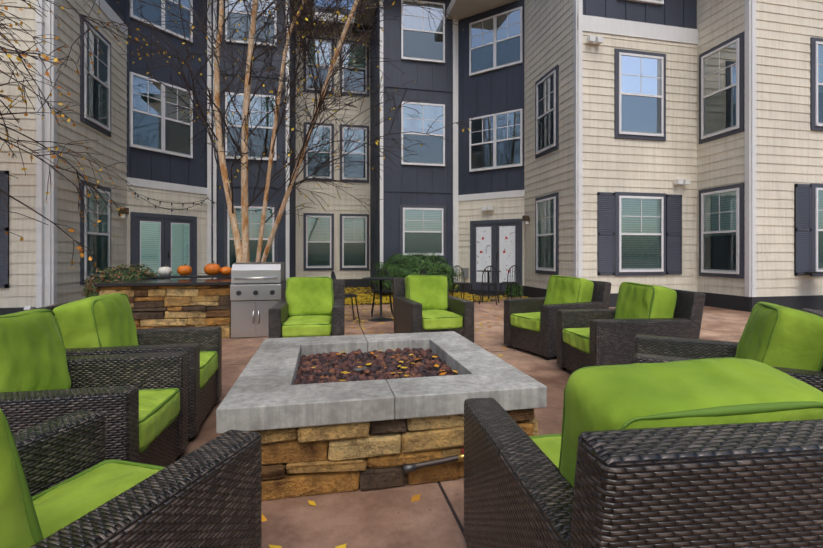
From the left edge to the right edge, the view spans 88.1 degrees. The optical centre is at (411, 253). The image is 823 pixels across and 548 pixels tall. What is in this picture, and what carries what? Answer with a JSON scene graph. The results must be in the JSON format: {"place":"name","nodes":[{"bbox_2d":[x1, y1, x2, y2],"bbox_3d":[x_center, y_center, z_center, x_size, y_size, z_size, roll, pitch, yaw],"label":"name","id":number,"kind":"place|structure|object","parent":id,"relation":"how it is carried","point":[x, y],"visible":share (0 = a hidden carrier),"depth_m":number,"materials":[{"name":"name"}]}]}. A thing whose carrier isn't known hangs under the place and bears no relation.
{"place":"outdoors","nodes":[
{"label":"outdoors","id":0,"kind":"place"},
{"bbox_2d":[81,263,162,297],"bbox_3d":[-4.582,0.470,6.779,1.256,0.644,0.931,0,0,-12],"label":"shrub","id":1,"kind":"object","parent":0,"point":[118,273],"visible":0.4,"depth_m":6.59,"materials":[{"name":"green plant"}]},
{"bbox_2d":[314,0,352,9],"label":"sky","id":2,"kind":"structure","parent":0,"point":[344,1],"materials":[{"name":"blue"}]},
{"bbox_2d":[294,347,457,384],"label":"lava rocks","id":3,"kind":"object","parent":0,"point":[356,365],"visible":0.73,"depth_m":2.97,"materials":[{"name":"brown stone"}]},
{"bbox_2d":[345,288,505,304],"bbox_3d":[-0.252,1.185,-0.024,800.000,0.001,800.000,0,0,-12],"label":"ground","id":4,"kind":"structure","parent":0,"point":[368,292],"depth_m":11.70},
{"bbox_2d":[83,0,486,262],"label":"birch tree","id":5,"kind":"object","parent":4,"relation":"on","point":[242,252],"visible":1,"depth_m":7.40,"materials":[{"name":"brown plant"}]},
{"bbox_2d":[0,0,822,314],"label":"building","id":6,"kind":"structure","parent":4,"relation":"on","point":[674,144],"depth_m":9.65,"materials":[{"name":"plastic"}]},
{"bbox_2d":[369,252,462,293],"bbox_3d":[0.115,0.543,11.748,2.556,1.213,1.697,0,0,-12],"label":"hedge","id":7,"kind":"object","parent":4,"relation":"on","point":[402,266],"visible":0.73,"depth_m":11.33,"materials":[{"name":"green plant"}]},
{"bbox_2d":[174,297,750,547],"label":"patio","id":8,"kind":"structure","parent":0,"point":[396,517],"depth_m":2.05,"materials":[{"name":"brown concrete"}]},
{"bbox_2d":[0,0,164,267],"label":"tree","id":9,"kind":"object","parent":8,"relation":"on","point":[19,57],"visible":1,"depth_m":6.00,"materials":[{"name":"brown plant"}]},
{"bbox_2d":[0,309,187,466],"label":"wicker chair","id":10,"kind":"object","parent":8,"relation":"on","point":[139,401],"visible":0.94,"depth_m":2.02,"materials":[{"name":"black wicker"}]},
{"bbox_2d":[9,293,221,441],"bbox_3d":[-1.903,0.725,2.890,1.015,0.898,0.780,0,0,-13],"label":"wicker chair","id":11,"kind":"object","parent":8,"relation":"on","point":[100,325],"visible":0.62,"depth_m":2.71,"materials":[{"name":"green fabric"}]},
{"bbox_2d":[0,408,261,547],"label":"wicker chair","id":12,"kind":"object","parent":8,"relation":"on","point":[64,483],"visible":1,"depth_m":1.18,"materials":[{"name":"black wicker"}]},
{"bbox_2d":[96,285,247,337],"bbox_3d":[-2.942,0.802,6.179,2.604,0.752,0.791,0,0,-12],"label":"stone counter","id":13,"kind":"object","parent":8,"relation":"on","point":[179,306],"visible":0.33,"depth_m":5.77,"materials":[{"name":"brown stone"}]},
{"bbox_2d":[94,278,287,286],"bbox_3d":[-2.941,0.413,6.180,2.590,0.040,0.820,0,0,-12],"label":"counter top","id":14,"kind":"object","parent":13,"relation":"on","point":[173,282],"visible":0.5,"depth_m":5.77,"materials":[{"name":"black stone"}]},
{"bbox_2d":[145,261,231,279],"bbox_3d":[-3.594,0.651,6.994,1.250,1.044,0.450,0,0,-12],"label":"pumpkins","id":15,"kind":"object","parent":14,"relation":"on","point":[212,270],"visible":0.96,"depth_m":6.92,"materials":[{"name":"orange plant"}]},
{"bbox_2d":[230,262,283,337],"bbox_3d":[-2.214,0.642,6.172,0.670,1.042,0.660,0,0,-12],"label":"grill","id":16,"kind":"object","parent":8,"relation":"on","point":[257,285],"visible":0.92,"depth_m":5.91,"materials":[{"name":"silver metal"}]},
{"bbox_2d":[268,277,344,337],"bbox_3d":[-1.176,0.727,4.955,0.780,0.894,1.020,0,0,-9],"label":"wicker chair","id":17,"kind":"object","parent":8,"relation":"on","point":[309,307],"visible":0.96,"depth_m":4.98,"materials":[{"name":"green fabric"}]},
{"bbox_2d":[331,271,359,322],"bbox_3d":[-1.134,0.734,7.246,0.443,0.884,0.424,0,0,-22],"label":"bistro chair","id":18,"kind":"object","parent":8,"relation":"on","point":[333,276],"visible":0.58,"depth_m":7.16,"materials":[{"name":"black metal"}]},
{"bbox_2d":[362,277,397,321],"bbox_3d":[-0.538,0.803,7.524,0.660,0.740,0.660,0,0,-12],"label":"bistro table","id":19,"kind":"object","parent":8,"relation":"on","point":[381,319],"visible":0.96,"depth_m":7.48,"materials":[{"name":"black metal"}]},
{"bbox_2d":[371,268,392,315],"bbox_3d":[-0.563,0.734,8.142,0.424,0.884,0.443,0,0,-7],"label":"bistro chair","id":20,"kind":"object","parent":8,"relation":"on","point":[383,291],"visible":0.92,"depth_m":8.28,"materials":[{"name":"black metal"}]},
{"bbox_2d":[248,370,538,500],"bbox_3d":[-0.248,1.002,2.899,1.668,0.358,1.607,0,0,-12],"label":"fire pit base","id":21,"kind":"object","parent":8,"relation":"on","point":[318,460],"visible":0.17,"depth_m":2.10,"materials":[{"name":"brown stone"}]},
{"bbox_2d":[216,331,546,433],"bbox_3d":[-0.251,0.921,2.927,1.660,0.415,1.660,0,0,-12],"label":"fire pit top","id":22,"kind":"object","parent":21,"relation":"on","point":[264,393],"visible":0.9,"depth_m":2.26,"materials":[{"name":"grey concrete"}]},
{"bbox_2d":[402,448,463,472],"bbox_3d":[0.193,1.041,2.192,0.498,0.095,0.110,0,0,-12],"label":"fire pit gas pipe","id":23,"kind":"object","parent":21,"relation":"attached to","point":[410,467],"visible":0.48,"depth_m":2.13,"materials":[{"name":"grey metal"}]},
{"bbox_2d":[262,287,529,547],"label":"fallen leaves","id":24,"kind":"object","parent":8,"relation":"on","point":[414,497],"visible":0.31,"depth_m":10.23,"materials":[{"name":"yellow plant"}]},
{"bbox_2d":[392,275,473,342],"bbox_3d":[0.245,0.726,5.435,0.780,0.895,1.015,0,0,-16],"label":"wicker chair","id":25,"kind":"object","parent":8,"relation":"on","point":[425,303],"visible":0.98,"depth_m":5.31,"materials":[{"name":"green fabric"}]},
{"bbox_2d":[451,265,474,301],"bbox_3d":[1.232,0.734,10.300,0.424,0.884,0.443,0,0,-32],"label":"bistro chair","id":26,"kind":"object","parent":8,"relation":"on","point":[463,283],"visible":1,"depth_m":10.42,"materials":[{"name":"black metal"}]},
{"bbox_2d":[477,270,500,300],"bbox_3d":[1.931,0.803,10.640,0.600,0.740,0.600,0,0,-12],"label":"bistro table","id":27,"kind":"object","parent":8,"relation":"on","point":[488,282],"visible":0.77,"depth_m":10.62,"materials":[{"name":"black metal"}]},
{"bbox_2d":[479,266,498,304],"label":"bistro chair","id":28,"kind":"object","parent":8,"relation":"on","point":[487,283],"visible":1,"depth_m":10.09,"materials":[{"name":"black metal"}]},
{"bbox_2d":[498,265,520,298],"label":"bistro chair","id":29,"kind":"object","parent":8,"relation":"on","point":[508,283],"visible":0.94,"depth_m":10.50,"materials":[{"name":"black metal"}]},
{"bbox_2d":[505,281,522,297],"bbox_3d":[2.576,0.910,10.725,0.479,0.417,0.450,0,0,-12],"label":"shrub","id":30,"kind":"object","parent":8,"relation":"on","point":[515,291],"visible":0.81,"depth_m":10.60,"materials":[{"name":"green plant"}]},
{"bbox_2d":[504,275,610,359],"bbox_3d":[1.762,0.725,5.195,1.021,0.897,0.780,0,0,-26],"label":"wicker chair","id":31,"kind":"object","parent":8,"relation":"on","point":[530,324],"visible":0.75,"depth_m":5.04,"materials":[{"name":"black wicker"}]},
{"bbox_2d":[557,282,704,371],"bbox_3d":[2.018,0.728,4.030,1.015,0.891,0.780,0,0,-6],"label":"wicker chair","id":32,"kind":"object","parent":8,"relation":"on","point":[592,337],"visible":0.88,"depth_m":3.78,"materials":[{"name":"black wicker"}]},
{"bbox_2d":[464,357,822,547],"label":"wicker chair","id":33,"kind":"object","parent":8,"relation":"on","point":[725,452],"visible":1,"depth_m":0.82,"materials":[{"name":"black wicker"}]},
{"bbox_2d":[634,302,822,391],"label":"wicker chair","id":34,"kind":"object","parent":8,"relation":"on","point":[787,340],"visible":0.31,"depth_m":2.20,"materials":[{"name":"green fabric"}]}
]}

